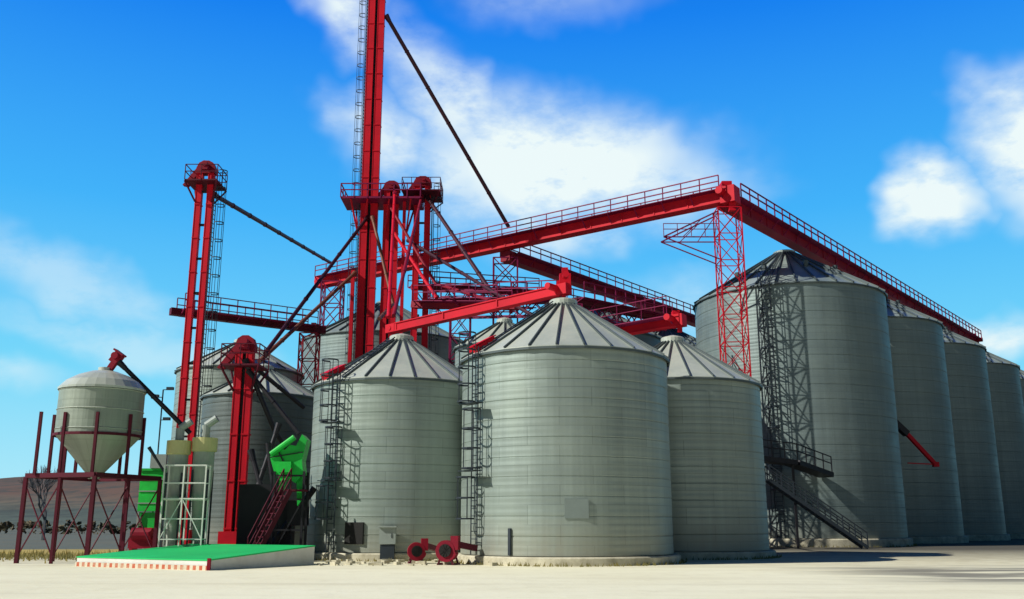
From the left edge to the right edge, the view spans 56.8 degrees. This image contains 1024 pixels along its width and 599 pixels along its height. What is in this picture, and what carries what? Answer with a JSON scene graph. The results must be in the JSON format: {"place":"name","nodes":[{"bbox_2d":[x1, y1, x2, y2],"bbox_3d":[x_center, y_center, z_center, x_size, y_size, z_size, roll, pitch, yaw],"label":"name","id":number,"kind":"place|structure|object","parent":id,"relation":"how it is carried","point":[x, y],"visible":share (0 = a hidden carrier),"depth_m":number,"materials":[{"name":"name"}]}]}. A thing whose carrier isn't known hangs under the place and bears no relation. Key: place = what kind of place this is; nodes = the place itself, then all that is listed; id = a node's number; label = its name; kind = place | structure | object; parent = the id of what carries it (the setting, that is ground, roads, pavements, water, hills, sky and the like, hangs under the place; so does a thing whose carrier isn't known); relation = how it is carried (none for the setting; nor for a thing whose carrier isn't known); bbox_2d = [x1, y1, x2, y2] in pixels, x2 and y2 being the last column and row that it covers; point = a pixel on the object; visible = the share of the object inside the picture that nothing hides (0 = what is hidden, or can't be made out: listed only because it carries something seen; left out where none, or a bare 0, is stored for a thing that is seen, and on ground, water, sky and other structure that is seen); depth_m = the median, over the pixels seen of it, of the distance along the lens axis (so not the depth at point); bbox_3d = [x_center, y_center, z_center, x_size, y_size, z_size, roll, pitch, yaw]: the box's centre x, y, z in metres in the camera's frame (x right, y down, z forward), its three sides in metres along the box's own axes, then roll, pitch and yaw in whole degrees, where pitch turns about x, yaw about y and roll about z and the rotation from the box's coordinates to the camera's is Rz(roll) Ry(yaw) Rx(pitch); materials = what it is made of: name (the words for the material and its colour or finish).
{"place":"outdoors","nodes":[
{"label":"outdoors","id":0,"kind":"place"},
{"bbox_2d":[0,529,162,549],"bbox_3d":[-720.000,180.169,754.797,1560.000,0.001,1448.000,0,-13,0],"label":"grass field","id":1,"kind":"structure","parent":0,"point":[105,540],"depth_m":96.58,"materials":[{"name":"plant"}]},
{"bbox_2d":[18,465,57,539],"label":"bare tree","id":2,"kind":"object","parent":1,"relation":"on","point":[39,496],"visible":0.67,"depth_m":98.52,"materials":[{"name":"brown plant"}]},
{"bbox_2d":[0,519,163,533],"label":"hedgerow","id":3,"kind":"object","parent":1,"relation":"on","point":[6,525],"visible":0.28,"depth_m":207.69,"materials":[{"name":"green plant"}]},
{"bbox_2d":[0,477,163,529],"bbox_3d":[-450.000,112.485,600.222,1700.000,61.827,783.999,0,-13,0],"label":"hill","id":4,"kind":"structure","parent":0,"point":[76,493],"depth_m":532.59,"materials":[{"name":"soil"}]},
{"bbox_2d":[247,468,307,544],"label":"steel staircase","id":5,"kind":"structure","parent":0,"point":[260,534],"depth_m":43.39,"materials":[{"name":"red metal"}]},
{"bbox_2d":[448,317,470,365],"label":"lattice tower","id":6,"kind":"structure","parent":0,"point":[450,360],"depth_m":70.72,"materials":[{"name":"red metal"}]},
{"bbox_2d":[427,280,567,318],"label":"grain conveyor","id":7,"kind":"object","parent":6,"relation":"on","point":[493,316],"visible":0.24,"depth_m":70.16,"materials":[{"name":"red metal"}]},
{"bbox_2d":[0,539,1023,598],"bbox_3d":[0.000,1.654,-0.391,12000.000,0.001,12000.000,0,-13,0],"label":"ground","id":8,"kind":"structure","parent":0,"point":[982,570],"depth_m":29.50,"materials":[{"name":"beige concrete"}]},
{"bbox_2d":[0,549,124,555],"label":"golden verge grass","id":9,"kind":"structure","parent":8,"relation":"on","point":[74,550],"depth_m":60.79,"materials":[{"name":"yellow plant"}]},
{"bbox_2d":[14,348,161,563],"bbox_3d":[-19.285,7.102,43.988,4.151,9.815,4.530,-4,-14,15],"label":"hopper bin","id":10,"kind":"object","parent":8,"relation":"on","point":[98,427],"visible":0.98,"depth_m":43.10,"materials":[{"name":"white metal"}]},
{"bbox_2d":[117,360,191,434],"bbox_3d":[-17.136,4.607,45.222,3.780,3.598,0.323,4,-14,-15],"label":"grain auger","id":11,"kind":"object","parent":10,"relation":"attached to","point":[121,364],"visible":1,"depth_m":45.17,"materials":[{"name":"metal"}]},
{"bbox_2d":[128,520,162,549],"bbox_3d":[-18.175,11.883,47.007,1.550,1.900,0.940,0,-13,0],"label":"red pump unit","id":12,"kind":"object","parent":8,"relation":"on","point":[138,539],"visible":0.41,"depth_m":46.71,"materials":[{"name":"paint"}]},
{"bbox_2d":[136,454,167,548],"bbox_3d":[-18.387,10.596,48.629,1.375,5.150,1.425,0,-13,0],"label":"seed cleaner","id":13,"kind":"object","parent":8,"relation":"on","point":[147,490],"visible":0.35,"depth_m":48.23,"materials":[{"name":"green paint"}]},
{"bbox_2d":[152,387,173,511],"bbox_3d":[-18.475,8.893,49.194,1.100,8.725,0.240,0,-13,0],"label":"floodlight pole","id":14,"kind":"object","parent":8,"relation":"on","point":[157,395],"visible":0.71,"depth_m":49.84,"materials":[{"name":"metal"}]},
{"bbox_2d":[160,418,193,546],"bbox_3d":[-15.729,8.843,44.355,1.162,6.596,1.120,0,-13,0],"label":"cyclone separator","id":15,"kind":"object","parent":8,"relation":"on","point":[178,450],"visible":0.78,"depth_m":44.13,"materials":[{"name":"beige paint"}]},
{"bbox_2d":[147,446,165,474],"bbox_3d":[-16.458,7.953,44.547,1.482,2.082,0.179,4,-14,-15],"label":"grain spout","id":16,"kind":"object","parent":15,"relation":"attached to","point":[150,449],"visible":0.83,"depth_m":44.52,"materials":[{"name":"metal"}]},
{"bbox_2d":[75,544,314,570],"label":"unloading ramp","id":17,"kind":"structure","parent":8,"relation":"on","point":[207,557],"depth_m":38.02,"materials":[{"name":"green paint"}]},
{"bbox_2d":[157,465,210,546],"bbox_3d":[-14.950,9.595,43.253,1.960,4.025,0.660,0,-13,0],"label":"access scaffold","id":18,"kind":"object","parent":17,"relation":"on","point":[181,499],"visible":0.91,"depth_m":43.18,"materials":[{"name":"white metal"}]},
{"bbox_2d":[176,160,227,544],"bbox_3d":[-21.247,3.169,62.960,3.005,26.200,2.306,0,-13,0],"label":"bucket elevator","id":19,"kind":"object","parent":8,"relation":"on","point":[198,183],"visible":0.7,"depth_m":63.68,"materials":[{"name":"red paint"}]},
{"bbox_2d":[215,193,331,262],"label":"grain spout","id":20,"kind":"object","parent":19,"relation":"attached to","point":[256,219],"visible":0.92,"depth_m":77.63,"materials":[{"name":"metal"}]},
{"bbox_2d":[186,415,218,560],"bbox_3d":[-14.590,8.816,44.567,1.184,6.746,1.165,0,-13,0],"label":"cyclone separator","id":21,"kind":"object","parent":8,"relation":"on","point":[204,447],"visible":0.77,"depth_m":44.36,"materials":[{"name":"beige paint"}]},
{"bbox_2d":[171,339,304,529],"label":"grain bin","id":22,"kind":"object","parent":8,"relation":"on","point":[281,367],"visible":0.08,"depth_m":69.16,"materials":[{"name":"metal"}]},
{"bbox_2d":[217,335,269,543],"bbox_3d":[-14.441,7.561,49.591,2.497,11.500,2.109,0,-13,0],"label":"bucket elevator","id":23,"kind":"object","parent":8,"relation":"on","point":[242,389],"visible":0.92,"depth_m":49.64,"materials":[{"name":"red paint"}]},
{"bbox_2d":[247,449,262,483],"bbox_3d":[-12.610,10.098,48.212,2.625,5.040,0.373,-7,-15,29],"label":"grain spout","id":24,"kind":"object","parent":23,"relation":"attached to","point":[251,454],"visible":0.45,"depth_m":48.89,"materials":[{"name":"metal"}]},
{"bbox_2d":[256,422,281,483],"bbox_3d":[-12.778,9.568,48.616,1.621,6.546,0.360,7,-15,-26],"label":"grain spout","id":25,"kind":"object","parent":23,"relation":"attached to","point":[278,426],"visible":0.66,"depth_m":49.17,"materials":[{"name":"metal"}]},
{"bbox_2d":[246,369,300,434],"bbox_3d":[-12.515,5.343,49.633,3.260,3.580,0.328,-2,-14,10],"label":"grain spout","id":26,"kind":"object","parent":23,"relation":"attached to","point":[250,373],"visible":1,"depth_m":49.49,"materials":[{"name":"metal"}]},
{"bbox_2d":[241,358,309,484],"bbox_3d":[-12.492,6.654,50.742,4.526,6.767,0.740,11,-17,-39],"label":"grain spout","id":27,"kind":"object","parent":23,"relation":"attached to","point":[265,408],"visible":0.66,"depth_m":50.18,"materials":[{"name":"metal"}]},
{"bbox_2d":[254,370,304,408],"bbox_3d":[-12.979,4.832,52.730,0.350,2.078,4.672,-7,-15,26],"label":"grain spout","id":28,"kind":"object","parent":23,"relation":"attached to","point":[283,390],"visible":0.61,"depth_m":52.86,"materials":[{"name":"metal"}]},
{"bbox_2d":[200,363,313,544],"bbox_3d":[-15.300,9.479,57.358,7.640,11.340,7.640,0,-13,0],"label":"grain bin","id":29,"kind":"object","parent":8,"relation":"on","point":[217,401],"visible":0.28,"depth_m":54.75,"materials":[{"name":"metal"}]},
{"bbox_2d":[236,435,315,544],"bbox_3d":[-11.716,9.646,46.130,4.914,5.850,2.678,-8,-16,32],"label":"grain dryer unit","id":30,"kind":"object","parent":8,"relation":"on","point":[253,498],"visible":0.77,"depth_m":45.56,"materials":[{"name":"green paint"}]},
{"bbox_2d":[297,332,320,392],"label":"lattice tower","id":31,"kind":"structure","parent":8,"relation":"on","point":[315,358],"depth_m":72.48,"materials":[{"name":"red metal"}]},
{"bbox_2d":[169,293,325,336],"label":"grain conveyor","id":32,"kind":"object","parent":31,"relation":"on","point":[252,321],"visible":0.91,"depth_m":70.19,"materials":[{"name":"red metal"}]},
{"bbox_2d":[319,280,344,325],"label":"lattice tower","id":33,"kind":"structure","parent":8,"relation":"on","point":[321,314],"depth_m":97.57,"materials":[{"name":"red metal"}]},
{"bbox_2d":[314,175,740,288],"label":"grain conveyor","id":34,"kind":"object","parent":33,"relation":"on","point":[724,193],"visible":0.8,"depth_m":81.99,"materials":[{"name":"red metal"}]},
{"bbox_2d":[719,183,982,342],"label":"grain conveyor","id":35,"kind":"object","parent":34,"relation":"attached to","point":[763,221],"visible":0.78,"depth_m":89.57,"materials":[{"name":"red metal"}]},
{"bbox_2d":[345,0,385,360],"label":"bucket elevator","id":36,"kind":"object","parent":8,"relation":"on","point":[365,286],"visible":0.7,"depth_m":80.52,"materials":[{"name":"red paint"}]},
{"bbox_2d":[257,271,356,362],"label":"grain spout","id":37,"kind":"object","parent":36,"relation":"attached to","point":[309,315],"visible":1,"depth_m":68.02,"materials":[{"name":"metal"}]},
{"bbox_2d":[384,14,509,226],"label":"grain spout","id":38,"kind":"object","parent":36,"relation":"attached to","point":[440,109],"visible":0.96,"depth_m":85.36,"materials":[{"name":"metal"}]},
{"bbox_2d":[300,301,462,390],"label":"grain bin","id":39,"kind":"object","parent":8,"relation":"on","point":[334,340],"visible":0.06,"depth_m":88.25,"materials":[{"name":"metal"}]},
{"bbox_2d":[340,183,423,362],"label":"elevator service platform","id":40,"kind":"structure","parent":8,"relation":"on","point":[405,202],"depth_m":78.65,"materials":[{"name":"red paint"}]},
{"bbox_2d":[263,215,369,354],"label":"grain spout","id":41,"kind":"object","parent":40,"relation":"attached to","point":[307,296],"visible":1,"depth_m":67.05,"materials":[{"name":"metal"}]},
{"bbox_2d":[370,215,394,320],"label":"grain spout","id":42,"kind":"object","parent":40,"relation":"attached to","point":[384,313],"visible":0.87,"depth_m":76.58,"materials":[{"name":"red metal"}]},
{"bbox_2d":[387,191,396,318],"bbox_3d":[-8.484,-3.963,67.235,0.344,15.444,21.335,2,-13,-7],"label":"grain spout","id":43,"kind":"object","parent":40,"relation":"attached to","point":[389,293],"visible":1,"depth_m":63.80,"materials":[{"name":"red paint"}]},
{"bbox_2d":[392,194,423,316],"bbox_3d":[-7.232,-3.895,67.525,0.347,15.246,21.782,0,-13,-2],"label":"grain spout","id":44,"kind":"object","parent":40,"relation":"attached to","point":[397,299],"visible":0.98,"depth_m":64.01,"materials":[{"name":"red paint"}]},
{"bbox_2d":[388,204,492,299],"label":"grain spout","id":45,"kind":"object","parent":40,"relation":"attached to","point":[418,253],"visible":0.69,"depth_m":75.15,"materials":[{"name":"red paint"}]},
{"bbox_2d":[307,333,462,560],"bbox_3d":[-5.930,7.493,49.607,9.580,11.640,9.580,0,-13,0],"label":"grain bin","id":46,"kind":"object","parent":8,"relation":"on","point":[386,447],"visible":0.81,"depth_m":45.56,"materials":[{"name":"metal"}]},
{"bbox_2d":[344,522,363,543],"bbox_3d":[-7.397,10.960,44.409,0.950,1.000,0.120,-5,-14,18],"label":"manhole door","id":47,"kind":"structure","parent":46,"relation":"in","point":[354,531],"depth_m":44.34,"materials":[{"name":"grey metal"}]},
{"bbox_2d":[378,526,397,558],"bbox_3d":[-5.750,11.268,43.731,0.850,1.570,0.500,0,-13,0],"label":"electrical cabinet","id":48,"kind":"object","parent":8,"relation":"on","point":[387,538],"visible":0.91,"depth_m":43.65,"materials":[{"name":"metal"}]},
{"bbox_2d":[378,180,400,343],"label":"bucket elevator","id":49,"kind":"object","parent":8,"relation":"on","point":[386,244],"visible":0.24,"depth_m":78.88,"materials":[{"name":"red paint"}]},
{"bbox_2d":[317,559,497,565],"bbox_3d":[-4.474,11.398,41.059,7.774,0.177,4.378,0,-13,0],"label":"concrete rubble","id":50,"kind":"object","parent":8,"relation":"on","point":[380,562],"visible":0.75,"depth_m":40.69,"materials":[{"name":"beige concrete"}]},
{"bbox_2d":[407,538,435,563],"bbox_3d":[-3.867,11.026,41.537,1.676,1.074,1.005,6,-15,-25],"label":"aeration fan","id":51,"kind":"object","parent":8,"relation":"on","point":[416,551],"visible":0.94,"depth_m":41.03},
{"bbox_2d":[401,176,442,354],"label":"bucket elevator","id":52,"kind":"object","parent":8,"relation":"on","point":[435,195],"visible":0.42,"depth_m":79.28,"materials":[{"name":"red paint"}]},
{"bbox_2d":[424,194,496,298],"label":"grain spout","id":53,"kind":"object","parent":52,"relation":"attached to","point":[458,243],"visible":0.99,"depth_m":72.52,"materials":[{"name":"metal"}]},
{"bbox_2d":[435,536,477,564],"bbox_3d":[-2.341,10.635,40.156,1.772,1.199,1.118,0,-13,0],"label":"aeration fan","id":54,"kind":"object","parent":8,"relation":"on","point":[446,551],"visible":0.96,"depth_m":39.77},
{"bbox_2d":[0,543,916,566],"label":"dry weeds","id":55,"kind":"object","parent":8,"relation":"on","point":[41,554],"visible":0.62,"depth_m":45.80,"materials":[{"name":"beige plant"}]},
{"bbox_2d":[453,317,514,370],"bbox_3d":[-0.500,8.617,62.186,7.240,15.240,7.240,0,-13,0],"label":"grain bin","id":56,"kind":"object","parent":8,"relation":"on","point":[500,326],"visible":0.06,"depth_m":62.07,"materials":[{"name":"metal"}]},
{"bbox_2d":[411,284,518,313],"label":"grain conveyor","id":57,"kind":"object","parent":56,"relation":"on","point":[449,304],"visible":0.69,"depth_m":66.09,"materials":[{"name":"red metal"}]},
{"bbox_2d":[394,232,437,299],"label":"grain spout","id":58,"kind":"object","parent":57,"relation":"attached to","point":[414,264],"visible":0.92,"depth_m":72.34,"materials":[{"name":"red paint"}]},
{"bbox_2d":[406,239,531,315],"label":"grain spout","id":59,"kind":"object","parent":57,"relation":"attached to","point":[520,308],"visible":0.63,"depth_m":69.17,"materials":[{"name":"metal"}]},
{"bbox_2d":[492,257,517,324],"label":"lattice tower","id":60,"kind":"structure","parent":8,"relation":"on","point":[494,265],"depth_m":86.52,"materials":[{"name":"red metal"}]},
{"bbox_2d":[407,270,539,308],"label":"grain conveyor","id":61,"kind":"object","parent":60,"relation":"attached to","point":[470,287],"visible":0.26,"depth_m":84.56,"materials":[{"name":"red metal"}]},
{"bbox_2d":[500,246,694,326],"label":"grain conveyor","id":62,"kind":"object","parent":60,"relation":"on","point":[530,263],"visible":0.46,"depth_m":95.63,"materials":[{"name":"red metal"}]},
{"bbox_2d":[453,297,680,566],"bbox_3d":[2.500,5.954,44.833,10.360,12.440,10.360,0,-13,0],"label":"grain bin","id":63,"kind":"object","parent":8,"relation":"on","point":[565,437],"visible":0.97,"depth_m":40.56,"materials":[{"name":"metal"}]},
{"bbox_2d":[385,280,571,333],"bbox_3d":[-2.349,0.430,49.764,12.750,1.081,1.200,-11,-17,39],"label":"grain conveyor","id":64,"kind":"object","parent":63,"relation":"on","point":[548,291],"visible":0.97,"depth_m":49.20,"materials":[{"name":"red metal"}]},
{"bbox_2d":[559,267,570,288],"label":"conveyor drive","id":65,"kind":"structure","parent":64,"relation":"attached to","point":[565,275],"depth_m":46.20,"materials":[{"name":"red paint"}]},
{"bbox_2d":[583,307,661,346],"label":"grain bin","id":66,"kind":"object","parent":8,"relation":"on","point":[652,339],"depth_m":89.05,"materials":[{"name":"metal"}]},
{"bbox_2d":[654,329,695,346],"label":"grain bin","id":67,"kind":"object","parent":8,"relation":"on","point":[689,339],"depth_m":103.91,"materials":[{"name":"metal"}]},
{"bbox_2d":[605,335,775,559],"bbox_3d":[8.970,7.807,51.588,9.740,11.940,9.740,0,-13,0],"label":"grain bin","id":68,"kind":"object","parent":8,"relation":"on","point":[718,493],"visible":0.62,"depth_m":47.37,"materials":[{"name":"metal"}]},
{"bbox_2d":[589,296,686,334],"bbox_3d":[6.318,1.274,54.631,7.570,1.933,1.327,-9,-16,34],"label":"grain conveyor","id":69,"kind":"object","parent":68,"relation":"on","point":[675,319],"visible":0.57,"depth_m":53.30,"materials":[{"name":"red metal"}]},
{"bbox_2d":[763,439,833,547],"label":"steel catwalk","id":70,"kind":"object","parent":8,"relation":"on","point":[808,468],"visible":0.76,"depth_m":67.28,"materials":[{"name":"metal"}]},
{"bbox_2d":[692,249,912,546],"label":"grain bin","id":71,"kind":"object","parent":8,"relation":"on","point":[821,360],"visible":0.71,"depth_m":73.21,"materials":[{"name":"metal"}]},
{"bbox_2d":[897,420,939,466],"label":"unloading auger","id":72,"kind":"object","parent":71,"relation":"attached to","point":[903,430],"visible":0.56,"depth_m":79.14,"materials":[{"name":"red paint"}]},
{"bbox_2d":[765,465,868,548],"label":"steel staircase","id":73,"kind":"structure","parent":8,"relation":"on","point":[842,531],"depth_m":64.66,"materials":[{"name":"black metal"}]},
{"bbox_2d":[840,299,968,543],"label":"grain bin","id":74,"kind":"object","parent":8,"relation":"on","point":[931,493],"visible":0.31,"depth_m":85.47,"materials":[{"name":"metal"}]},
{"bbox_2d":[943,327,1010,540],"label":"grain bin","id":75,"kind":"object","parent":8,"relation":"on","point":[983,516],"visible":0.38,"depth_m":97.94,"materials":[{"name":"metal"}]},
{"bbox_2d":[986,352,1023,538],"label":"grain bin","id":76,"kind":"object","parent":8,"relation":"on","point":[1006,396],"visible":0.23,"depth_m":110.54,"materials":[{"name":"metal"}]},
{"bbox_2d":[1019,369,1023,404],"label":"grain bin","id":77,"kind":"object","parent":8,"relation":"on","point":[1021,372],"depth_m":124.34,"materials":[{"name":"metal"}]},
{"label":"lattice tower","id":78,"kind":"object","parent":8,"relation":"on","visible":0},
{"bbox_2d":[570,281,672,331],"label":"grain conveyor","id":79,"kind":"object","parent":78,"relation":"on","point":[590,303],"visible":0.67,"depth_m":70.86,"materials":[{"name":"red metal"}]},
{"bbox_2d":[0,0,1023,477],"label":"sky","id":80,"kind":"structure","parent":0,"point":[893,130],"materials":[{"name":"blue"}]},
{"bbox_2d":[661,206,751,376],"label":"lattice tower","id":81,"kind":"structure","parent":0,"point":[664,241],"depth_m":73.64,"materials":[{"name":"red metal"}]}
]}

